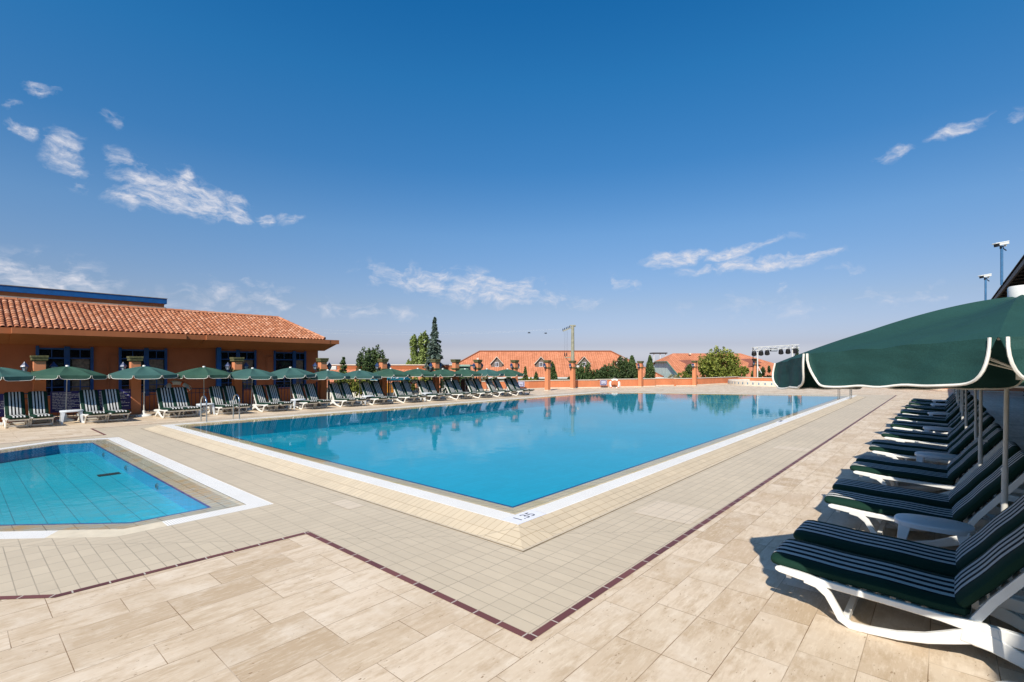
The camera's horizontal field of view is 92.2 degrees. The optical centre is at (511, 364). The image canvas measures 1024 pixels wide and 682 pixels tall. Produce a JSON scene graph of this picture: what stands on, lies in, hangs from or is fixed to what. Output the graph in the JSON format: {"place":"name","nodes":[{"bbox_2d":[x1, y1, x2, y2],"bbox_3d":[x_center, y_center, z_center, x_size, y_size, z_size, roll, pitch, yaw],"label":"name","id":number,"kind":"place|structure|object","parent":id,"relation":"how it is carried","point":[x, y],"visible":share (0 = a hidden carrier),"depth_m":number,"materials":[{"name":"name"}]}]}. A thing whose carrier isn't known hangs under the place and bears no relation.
{"place":"outdoors","nodes":[
{"label":"outdoors","id":0,"kind":"place"},
{"bbox_2d":[0,452,186,524],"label":"wading pool floor","id":1,"kind":"structure","parent":0,"point":[63,488],"depth_m":8.09,"materials":[{"name":"tile"}]},
{"bbox_2d":[0,443,207,525],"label":"wading pool wall","id":2,"kind":"structure","parent":0,"point":[184,501],"depth_m":10.39,"materials":[{"name":"tile"}]},
{"bbox_2d":[0,443,210,525],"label":"wading pool edge tiles","id":3,"kind":"object","parent":2,"relation":"on","point":[204,504],"visible":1,"depth_m":6.92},
{"bbox_2d":[0,439,244,531],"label":"wading pool lip","id":4,"kind":"object","parent":2,"relation":"attached to","point":[214,500],"visible":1,"depth_m":7.40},
{"bbox_2d":[0,437,272,538],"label":"wading pool grate","id":5,"kind":"object","parent":4,"relation":"on","point":[249,500],"visible":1,"depth_m":7.41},
{"bbox_2d":[46,521,166,537],"bbox_3d":[-4.572,1.897,5.585,1.134,0.001,0.466,0,0,-19],"label":"wading pool coping","id":6,"kind":"object","parent":5,"relation":"on","point":[89,533],"visible":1,"depth_m":5.55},
{"bbox_2d":[0,284,338,415],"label":"pool building","id":7,"kind":"structure","parent":0,"point":[105,333],"depth_m":20.14,"materials":[{"name":"paint"}]},
{"bbox_2d":[36,346,93,395],"bbox_3d":[-16.656,0.320,18.366,0.180,1.960,1.605,0,0,41],"label":"window frame","id":8,"kind":"structure","parent":7,"relation":"in","point":[83,358],"depth_m":18.39,"materials":[{"name":"blue paint"}]},
{"bbox_2d":[119,348,166,395],"bbox_3d":[-15.090,0.320,20.156,0.180,1.960,1.617,0,0,41],"label":"window frame","id":9,"kind":"structure","parent":7,"relation":"in","point":[155,358],"depth_m":20.22,"materials":[{"name":"blue paint"}]},
{"bbox_2d":[221,350,255,388],"bbox_3d":[-12.739,0.320,22.841,0.180,1.960,1.629,0,0,41],"label":"window frame","id":10,"kind":"structure","parent":7,"relation":"in","point":[249,357],"depth_m":22.94,"materials":[{"name":"blue paint"}]},
{"bbox_2d":[274,351,305,389],"bbox_3d":[-11.132,0.320,24.676,0.180,1.960,1.616,0,0,41],"label":"window frame","id":11,"kind":"structure","parent":7,"relation":"in","point":[282,360],"depth_m":24.70,"materials":[{"name":"blue paint"}]},
{"bbox_2d":[161,464,245,504],"bbox_3d":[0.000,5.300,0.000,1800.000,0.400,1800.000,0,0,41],"label":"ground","id":12,"kind":"structure","parent":0,"point":[203,484],"depth_m":20.71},
{"bbox_2d":[356,344,385,386],"bbox_3d":[-11.383,1.742,40.047,2.646,6.723,2.399,0,0,-15],"label":"broadleaf tree","id":13,"kind":"object","parent":12,"relation":"on","point":[368,361],"visible":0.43,"depth_m":39.82,"materials":[{"name":"green plant"}]},
{"bbox_2d":[327,364,459,399],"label":"wall","id":14,"kind":"structure","parent":12,"relation":"on","point":[400,367],"depth_m":47.95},
{"bbox_2d":[422,317,444,371],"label":"spruce tree","id":15,"kind":"object","parent":12,"relation":"on","point":[434,349],"visible":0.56,"depth_m":46.74,"materials":[{"name":"green plant"}]},
{"bbox_2d":[562,325,575,361],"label":"electricity pole","id":16,"kind":"object","parent":12,"relation":"on","point":[572,342],"visible":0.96,"depth_m":57.88,"materials":[{"name":"concrete"}]},
{"bbox_2d":[653,353,773,377],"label":"gabled house","id":17,"kind":"structure","parent":12,"relation":"on","point":[670,364],"depth_m":72.08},
{"bbox_2d":[697,345,741,377],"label":"bamboo bush","id":18,"kind":"object","parent":12,"relation":"on","point":[725,364],"visible":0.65,"depth_m":55.21,"materials":[{"name":"green plant"}]},
{"bbox_2d":[406,330,429,363],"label":"willow tree","id":19,"kind":"object","parent":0,"point":[422,349],"visible":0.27,"depth_m":53.61,"materials":[{"name":"green plant"}]},
{"bbox_2d":[195,414,736,503],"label":"pool wall","id":20,"kind":"structure","parent":0,"point":[247,429],"depth_m":16.49,"materials":[{"name":"tile"}]},
{"bbox_2d":[193,419,761,507],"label":"pool edge tiles","id":21,"kind":"object","parent":20,"relation":"on","point":[488,500],"visible":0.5,"depth_m":8.44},
{"bbox_2d":[175,392,848,514],"bbox_3d":[4.737,1.831,21.332,13.292,0.049,29.619,0,0,41],"label":"pool lip","id":22,"kind":"object","parent":20,"relation":"attached to","point":[549,498],"visible":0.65,"depth_m":8.34,"materials":[{"name":"tile"}]},
{"bbox_2d":[235,412,760,505],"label":"pool floor","id":23,"kind":"structure","parent":0,"point":[511,461],"depth_m":13.49,"materials":[{"name":"tile"}]},
{"bbox_2d":[0,384,1023,681],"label":"pool deck","id":24,"kind":"structure","parent":0,"point":[720,598],"depth_m":3.64,"materials":[{"name":"tile"}]},
{"bbox_2d":[2,392,30,427],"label":"sun lounger","id":25,"kind":"object","parent":24,"relation":"on","point":[14,406],"visible":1,"depth_m":15.19,"materials":[{"name":"multicoloured plastic"}]},
{"bbox_2d":[0,367,40,425],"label":"sun umbrella","id":26,"kind":"object","parent":24,"relation":"on","point":[8,374],"visible":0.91,"depth_m":15.24,"materials":[{"name":"green fabric"}]},
{"bbox_2d":[20,355,57,420],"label":"lamp pillar","id":27,"kind":"structure","parent":24,"relation":"on","point":[39,362],"depth_m":16.30,"materials":[{"name":"brick"}]},
{"bbox_2d":[27,391,54,426],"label":"sun lounger","id":28,"kind":"object","parent":24,"relation":"on","point":[38,408],"visible":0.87,"depth_m":15.57,"materials":[{"name":"fabric"}]},
{"bbox_2d":[30,365,107,421],"bbox_3d":[-14.908,0.971,16.503,1.990,1.882,1.997,0,0,-9],"label":"sun umbrella","id":29,"kind":"object","parent":24,"relation":"on","point":[66,372],"visible":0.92,"depth_m":16.11,"materials":[{"name":"green fabric"}]},
{"bbox_2d":[46,389,127,419],"bbox_3d":[-14.858,1.360,17.388,0.070,1.080,2.362,0,0,45],"label":"railing","id":30,"kind":"object","parent":24,"relation":"on","point":[57,412],"visible":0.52,"depth_m":16.77,"materials":[{"name":"blue paint"}]},
{"bbox_2d":[50,391,80,412],"bbox_3d":[-15.184,1.275,16.832,0.024,0.710,0.867,0,0,45],"label":"notice board","id":31,"kind":"object","parent":30,"relation":"attached to","point":[57,401],"visible":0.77,"depth_m":16.75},
{"bbox_2d":[97,389,130,410],"bbox_3d":[-14.296,1.275,17.721,0.961,0.750,0.024,0,0,-45],"label":"notice board","id":32,"kind":"object","parent":30,"relation":"attached to","point":[125,396],"visible":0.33,"depth_m":17.91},
{"bbox_2d":[76,390,108,422],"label":"sun lounger","id":33,"kind":"object","parent":24,"relation":"on","point":[89,403],"visible":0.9,"depth_m":16.45,"materials":[{"name":"multicoloured plastic"}]},
{"bbox_2d":[100,389,130,421],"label":"sun lounger","id":34,"kind":"object","parent":24,"relation":"on","point":[111,402],"visible":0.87,"depth_m":16.85,"materials":[{"name":"fabric"}]},
{"bbox_2d":[119,356,149,415],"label":"lamp pillar","id":35,"kind":"structure","parent":24,"relation":"on","point":[135,384],"depth_m":18.12,"materials":[{"name":"stone"}]},
{"bbox_2d":[108,365,178,416],"bbox_3d":[-13.404,0.974,17.948,1.991,1.882,1.995,0,0,1],"label":"sun umbrella","id":36,"kind":"object","parent":24,"relation":"on","point":[144,372],"visible":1,"depth_m":17.50,"materials":[{"name":"green fabric"}]},
{"bbox_2d":[153,388,184,417],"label":"sun lounger","id":37,"kind":"object","parent":24,"relation":"on","point":[164,399],"visible":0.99,"depth_m":17.90,"materials":[{"name":"multicoloured plastic"}]},
{"bbox_2d":[169,387,199,416],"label":"sun lounger","id":38,"kind":"object","parent":24,"relation":"on","point":[180,397],"visible":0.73,"depth_m":18.26,"materials":[{"name":"multicoloured plastic"}]},
{"bbox_2d":[141,385,232,413],"bbox_3d":[-12.756,1.360,19.491,3.187,1.080,0.072,0,0,-45],"label":"railing","id":39,"kind":"object","parent":24,"relation":"on","point":[195,392],"visible":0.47,"depth_m":18.81,"materials":[{"name":"blue paint"}]},
{"bbox_2d":[174,366,231,412],"bbox_3d":[-12.079,1.013,19.312,1.992,1.882,1.996,0,0,-18],"label":"sun umbrella","id":40,"kind":"object","parent":24,"relation":"on","point":[203,372],"visible":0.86,"depth_m":18.81,"materials":[{"name":"green fabric"}]},
{"bbox_2d":[207,386,235,414],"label":"sun lounger","id":41,"kind":"object","parent":24,"relation":"on","point":[216,396],"visible":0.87,"depth_m":19.12,"materials":[{"name":"multicoloured plastic"}]},
{"bbox_2d":[223,386,249,413],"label":"sun lounger","id":42,"kind":"object","parent":24,"relation":"on","point":[229,392],"visible":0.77,"depth_m":19.46,"materials":[{"name":"multicoloured plastic"}]},
{"bbox_2d":[225,357,248,409],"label":"lamp pillar","id":43,"kind":"structure","parent":24,"relation":"on","point":[237,366],"depth_m":20.55,"materials":[{"name":"stone"}]},
{"bbox_2d":[225,368,276,409],"bbox_3d":[-10.829,1.078,20.541,1.989,1.882,1.997,0,0,-1],"label":"sun umbrella","id":44,"kind":"object","parent":24,"relation":"on","point":[255,374],"visible":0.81,"depth_m":20.01,"materials":[{"name":"green fabric"}]},
{"bbox_2d":[250,385,279,411],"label":"sun lounger","id":45,"kind":"object","parent":24,"relation":"on","point":[259,395],"visible":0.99,"depth_m":20.17,"materials":[{"name":"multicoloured plastic"}]},
{"bbox_2d":[265,385,292,410],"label":"sun lounger","id":46,"kind":"object","parent":24,"relation":"on","point":[273,394],"visible":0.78,"depth_m":20.61,"materials":[{"name":"multicoloured plastic"}]},
{"bbox_2d":[242,381,317,408],"bbox_3d":[-10.278,1.335,21.972,0.070,1.130,3.241,0,0,45],"label":"railing","id":47,"kind":"object","parent":24,"relation":"on","point":[281,388],"visible":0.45,"depth_m":21.96,"materials":[{"name":"metal"}]},
{"bbox_2d":[270,367,316,407],"bbox_3d":[-9.728,1.054,21.645,1.992,1.882,1.994,0,0,10],"label":"sun umbrella","id":48,"kind":"object","parent":24,"relation":"on","point":[290,373],"visible":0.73,"depth_m":21.15,"materials":[{"name":"green fabric"}]},
{"bbox_2d":[290,384,318,408],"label":"sun lounger","id":49,"kind":"object","parent":24,"relation":"on","point":[297,391],"visible":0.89,"depth_m":21.28,"materials":[{"name":"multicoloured plastic"}]},
{"bbox_2d":[303,384,331,408],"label":"sun lounger","id":50,"kind":"object","parent":24,"relation":"on","point":[311,392],"visible":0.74,"depth_m":21.73,"materials":[{"name":"multicoloured plastic"}]},
{"bbox_2d":[313,358,331,404],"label":"lamp pillar","id":51,"kind":"structure","parent":24,"relation":"on","point":[322,365],"depth_m":23.12,"materials":[{"name":"brick"}]},
{"bbox_2d":[303,369,349,405],"bbox_3d":[-8.560,1.181,22.889,1.997,1.882,1.992,0,0,-42],"label":"sun umbrella","id":52,"kind":"object","parent":24,"relation":"on","point":[328,374],"visible":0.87,"depth_m":22.32,"materials":[{"name":"green fabric"}]},
{"bbox_2d":[328,383,355,406],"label":"sun lounger","id":53,"kind":"object","parent":24,"relation":"on","point":[336,393],"visible":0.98,"depth_m":22.50,"materials":[{"name":"multicoloured plastic"}]},
{"bbox_2d":[339,383,366,405],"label":"sun lounger","id":54,"kind":"object","parent":24,"relation":"on","point":[345,388],"visible":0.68,"depth_m":22.90,"materials":[{"name":"multicoloured plastic"}]},
{"bbox_2d":[344,369,381,402],"bbox_3d":[-7.426,1.194,24.023,1.998,1.882,1.991,0,0,-30],"label":"sun umbrella","id":55,"kind":"object","parent":24,"relation":"on","point":[359,374],"visible":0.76,"depth_m":23.51,"materials":[{"name":"green fabric"}]},
{"bbox_2d":[359,382,387,404],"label":"sun lounger","id":56,"kind":"object","parent":24,"relation":"on","point":[366,388],"visible":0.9,"depth_m":23.61,"materials":[{"name":"multicoloured plastic"}]},
{"bbox_2d":[375,359,390,400],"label":"lamp pillar","id":57,"kind":"structure","parent":24,"relation":"on","point":[382,365],"depth_m":25.39,"materials":[{"name":"stone"}]},
{"bbox_2d":[370,382,397,403],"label":"sun lounger","id":58,"kind":"object","parent":24,"relation":"on","point":[376,388],"visible":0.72,"depth_m":24.02,"materials":[{"name":"multicoloured plastic"}]},
{"bbox_2d":[374,368,409,401],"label":"sun umbrella","id":59,"kind":"object","parent":24,"relation":"on","point":[390,372],"visible":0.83,"depth_m":24.70,"materials":[{"name":"green fabric"}]},
{"bbox_2d":[391,381,417,402],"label":"sun lounger","id":60,"kind":"object","parent":24,"relation":"on","point":[398,389],"visible":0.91,"depth_m":24.81,"materials":[{"name":"multicoloured plastic"}]},
{"bbox_2d":[401,381,426,401],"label":"sun lounger","id":61,"kind":"object","parent":24,"relation":"on","point":[406,387],"visible":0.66,"depth_m":25.22,"materials":[{"name":"multicoloured plastic"}]},
{"bbox_2d":[405,368,436,398],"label":"sun umbrella","id":62,"kind":"object","parent":24,"relation":"on","point":[417,372],"visible":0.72,"depth_m":25.84,"materials":[{"name":"green fabric"}]},
{"bbox_2d":[417,380,442,400],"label":"sun lounger","id":63,"kind":"object","parent":24,"relation":"on","point":[422,386],"visible":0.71,"depth_m":25.92,"materials":[{"name":"white plastic"}]},
{"bbox_2d":[429,359,441,397],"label":"lamp pillar","id":64,"kind":"structure","parent":24,"relation":"on","point":[435,365],"depth_m":27.74,"materials":[{"name":"stone"}]},
{"bbox_2d":[425,380,451,400],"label":"sun lounger","id":65,"kind":"object","parent":24,"relation":"on","point":[430,385],"visible":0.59,"depth_m":26.30,"materials":[{"name":"multicoloured plastic"}]},
{"bbox_2d":[432,368,461,397],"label":"sun umbrella","id":66,"kind":"object","parent":24,"relation":"on","point":[442,372],"visible":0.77,"depth_m":27.03,"materials":[{"name":"green fabric"}]},
{"bbox_2d":[0,391,894,633],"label":"tiled path","id":67,"kind":"structure","parent":24,"relation":"on","point":[530,590],"depth_m":5.33,"materials":[{"name":"beige tile"}]},
{"bbox_2d":[0,391,896,640],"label":"path border","id":68,"kind":"object","parent":67,"relation":"on","point":[558,618],"visible":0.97,"depth_m":4.44,"materials":[{"name":"red tile"}]},
{"bbox_2d":[331,446,810,524],"bbox_3d":[2.658,1.893,7.843,10.129,0.001,3.055,0,0,-28],"label":"path patch","id":69,"kind":"object","parent":67,"relation":"on","point":[680,513],"visible":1,"depth_m":6.37,"materials":[{"name":"tile"}]},
{"bbox_2d":[443,380,469,398],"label":"sun lounger","id":70,"kind":"object","parent":24,"relation":"on","point":[450,387],"visible":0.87,"depth_m":27.13,"materials":[{"name":"white plastic"}]},
{"bbox_2d":[465,379,490,397],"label":"sun lounger","id":71,"kind":"object","parent":24,"relation":"on","point":[470,385],"visible":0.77,"depth_m":28.19,"materials":[{"name":"white plastic"}]},
{"bbox_2d":[144,392,863,549],"bbox_3d":[4.852,1.850,21.474,14.511,0.100,31.191,0,0,41],"label":"pool rim","id":72,"kind":"object","parent":24,"relation":"on","point":[522,536],"visible":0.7,"depth_m":7.18,"materials":[{"name":"beige tile"}]},
{"bbox_2d":[161,392,855,524],"bbox_3d":[4.787,1.800,21.394,13.820,0.001,30.300,0,0,41],"label":"pool grate","id":73,"kind":"object","parent":72,"relation":"in","point":[551,506],"visible":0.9,"depth_m":8.19,"materials":[{"name":"plastic"}]},
{"bbox_2d":[502,510,545,524],"bbox_3d":[0.146,1.796,5.800,0.260,0.006,0.520,0,0,41],"label":"depth marker","id":74,"kind":"object","parent":72,"relation":"on","point":[523,517],"visible":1,"depth_m":5.77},
{"bbox_2d":[481,379,596,389],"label":"wall","id":75,"kind":"structure","parent":24,"relation":"on","point":[534,384],"depth_m":38.79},
{"bbox_2d":[543,360,551,390],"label":"lamp pillar","id":76,"kind":"structure","parent":24,"relation":"on","point":[547,364],"depth_m":35.44,"materials":[{"name":"brick"}]},
{"bbox_2d":[596,378,655,387],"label":"wall","id":77,"kind":"structure","parent":24,"relation":"on","point":[648,382],"depth_m":41.00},
{"bbox_2d":[697,376,738,384],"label":"wall","id":78,"kind":"structure","parent":24,"relation":"on","point":[711,380],"depth_m":46.61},
{"bbox_2d":[728,379,775,386],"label":"low wall","id":79,"kind":"structure","parent":24,"relation":"on","point":[746,382],"depth_m":43.63,"materials":[{"name":"white tile"}]},
{"bbox_2d":[751,344,798,376],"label":"stage light rig","id":80,"kind":"object","parent":24,"relation":"on","point":[780,352],"visible":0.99,"depth_m":48.84,"materials":[{"name":"white metal"}]},
{"bbox_2d":[771,522,1023,668],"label":"sun lounger","id":81,"kind":"object","parent":24,"relation":"on","point":[975,584],"visible":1,"depth_m":3.38,"materials":[{"name":"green plastic"}]},
{"bbox_2d":[772,285,1023,681],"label":"sun umbrella","id":82,"kind":"object","parent":24,"relation":"on","point":[978,345],"visible":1,"depth_m":2.34,"materials":[{"name":"green fabric"}]},
{"bbox_2d":[793,494,1023,617],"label":"sun lounger","id":83,"kind":"object","parent":24,"relation":"on","point":[966,552],"visible":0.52,"depth_m":4.00,"materials":[{"name":"fabric"}]},
{"bbox_2d":[824,450,1023,569],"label":"sun lounger","id":84,"kind":"object","parent":24,"relation":"on","point":[975,499],"visible":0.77,"depth_m":5.15,"materials":[{"name":"white plastic"}]},
{"bbox_2d":[832,441,1020,524],"bbox_3d":[4.926,1.384,5.782,1.921,1.053,0.679,0,0,41],"label":"sun lounger","id":85,"kind":"object","parent":24,"relation":"on","point":[974,479],"visible":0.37,"depth_m":5.66,"materials":[{"name":"fabric"}]},
{"bbox_2d":[872,412,989,462],"bbox_3d":[7.925,1.384,9.203,1.921,1.053,0.679,0,0,42],"label":"sun lounger","id":86,"kind":"object","parent":24,"relation":"on","point":[933,447],"visible":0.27,"depth_m":9.19,"materials":[{"name":"green plastic"}]},
{"bbox_2d":[869,415,994,469],"bbox_3d":[7.481,1.384,8.672,1.921,1.053,0.679,0,0,40],"label":"sun lounger","id":87,"kind":"object","parent":24,"relation":"on","point":[957,448],"visible":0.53,"depth_m":8.66,"materials":[{"name":"green plastic"}]},
{"bbox_2d":[884,405,983,445],"bbox_3d":[9.448,1.384,10.908,1.921,1.053,0.679,0,0,41],"label":"sun lounger","id":88,"kind":"object","parent":24,"relation":"on","point":[925,433],"visible":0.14,"depth_m":10.95,"materials":[{"name":"green plastic"}]},
{"bbox_2d":[895,396,973,424],"bbox_3d":[11.957,1.384,13.807,1.921,1.053,0.679,0,0,42],"label":"sun lounger","id":89,"kind":"object","parent":24,"relation":"on","point":[952,415],"visible":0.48,"depth_m":13.67,"materials":[{"name":"green plastic"}]},
{"bbox_2d":[890,400,978,433],"bbox_3d":[10.485,1.384,12.062,1.921,1.053,0.679,0,0,42],"label":"sun lounger","id":90,"kind":"object","parent":24,"relation":"on","point":[905,426],"visible":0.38,"depth_m":12.11,"materials":[{"name":"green plastic"}]},
{"bbox_2d":[894,513,975,544],"bbox_3d":[3.965,1.688,4.636,0.590,0.424,0.410,0,0,41],"label":"side table","id":91,"kind":"object","parent":24,"relation":"on","point":[961,531],"visible":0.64,"depth_m":4.57,"materials":[{"name":"plastic"}]},
{"bbox_2d":[892,399,977,426],"bbox_3d":[10.958,1.384,12.611,1.921,1.053,0.679,0,0,42],"label":"sun lounger","id":92,"kind":"object","parent":24,"relation":"on","point":[934,424],"visible":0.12,"depth_m":12.60,"materials":[{"name":"green plastic"}]},
{"bbox_2d":[900,392,969,416],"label":"sun lounger","id":93,"kind":"object","parent":24,"relation":"on","point":[925,413],"visible":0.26,"depth_m":15.54,"materials":[{"name":"fabric"}]},
{"bbox_2d":[915,451,957,461],"bbox_3d":[7.008,1.688,8.112,0.410,0.424,0.590,0,0,-45],"label":"side table","id":94,"kind":"object","parent":24,"relation":"on","point":[921,455],"visible":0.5,"depth_m":8.06,"materials":[{"name":"plastic"}]},
{"bbox_2d":[905,390,967,411],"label":"sun lounger","id":95,"kind":"object","parent":24,"relation":"on","point":[932,408],"visible":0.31,"depth_m":17.20,"materials":[{"name":"fabric"}]},
{"bbox_2d":[850,428,1023,506],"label":"sun lounger","id":96,"kind":"object","parent":24,"relation":"on","point":[959,472],"visible":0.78,"depth_m":6.80,"materials":[{"name":"green plastic"}]},
{"bbox_2d":[881,407,994,448],"bbox_3d":[8.993,1.384,10.385,1.921,1.053,0.679,0,0,40],"label":"sun lounger","id":97,"kind":"object","parent":24,"relation":"on","point":[927,439],"visible":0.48,"depth_m":10.31,"materials":[{"name":"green plastic"}]},
{"bbox_2d":[856,423,1023,489],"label":"sun lounger","id":98,"kind":"object","parent":24,"relation":"on","point":[927,466],"visible":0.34,"depth_m":7.45,"materials":[{"name":"green plastic"}]},
{"bbox_2d":[974,390,978,439],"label":"sun umbrella","id":99,"kind":"object","parent":24,"relation":"on","point":[976,423],"visible":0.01,"depth_m":7.81,"materials":[{"name":"white metal"}]},
{"bbox_2d":[978,390,995,517],"bbox_3d":[5.841,0.824,6.136,2.256,2.152,2.269,0,0,33],"label":"sun umbrella","id":100,"kind":"object","parent":24,"relation":"on","point":[980,449],"visible":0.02,"depth_m":6.12,"materials":[{"name":"white plastic"}]},
{"bbox_2d":[991,255,1023,298],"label":"covered terrace","id":101,"kind":"structure","parent":24,"relation":"on","point":[1015,277],"depth_m":25.09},
{"bbox_2d":[992,241,1008,284],"bbox_3d":[26.970,-5.583,27.187,0.757,2.426,0.264,0,0,0],"label":"floodlight pole","id":102,"kind":"object","parent":101,"relation":"attached to","point":[1004,243],"visible":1,"depth_m":27.15,"materials":[{"name":"metal"}]},
{"bbox_2d":[1000,380,1023,588],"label":"sun umbrella","id":103,"kind":"object","parent":24,"relation":"on","point":[1004,469],"visible":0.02,"depth_m":4.37,"materials":[{"name":"metal"}]},
{"bbox_2d":[0,0,1023,366],"label":"sky","id":104,"kind":"structure","parent":0,"point":[645,177],"materials":[{"name":"blue"}]},
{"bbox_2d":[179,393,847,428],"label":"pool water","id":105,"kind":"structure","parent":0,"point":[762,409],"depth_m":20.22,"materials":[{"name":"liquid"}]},
{"bbox_2d":[459,350,663,380],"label":"tiled house","id":106,"kind":"structure","parent":0,"point":[532,361],"depth_m":72.76,"materials":[{"name":"orange tile"}]},
{"bbox_2d":[575,361,594,379],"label":"dark tree","id":107,"kind":"object","parent":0,"point":[586,374],"visible":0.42,"depth_m":46.39,"materials":[{"name":"green plant"}]},
{"bbox_2d":[608,355,632,378],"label":"dark tree","id":108,"kind":"object","parent":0,"point":[621,370],"visible":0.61,"depth_m":43.46,"materials":[{"name":"green plant"}]},
{"bbox_2d":[643,355,655,377],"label":"cypress tree","id":109,"kind":"object","parent":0,"point":[650,370],"visible":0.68,"depth_m":45.81,"materials":[{"name":"green plant"}]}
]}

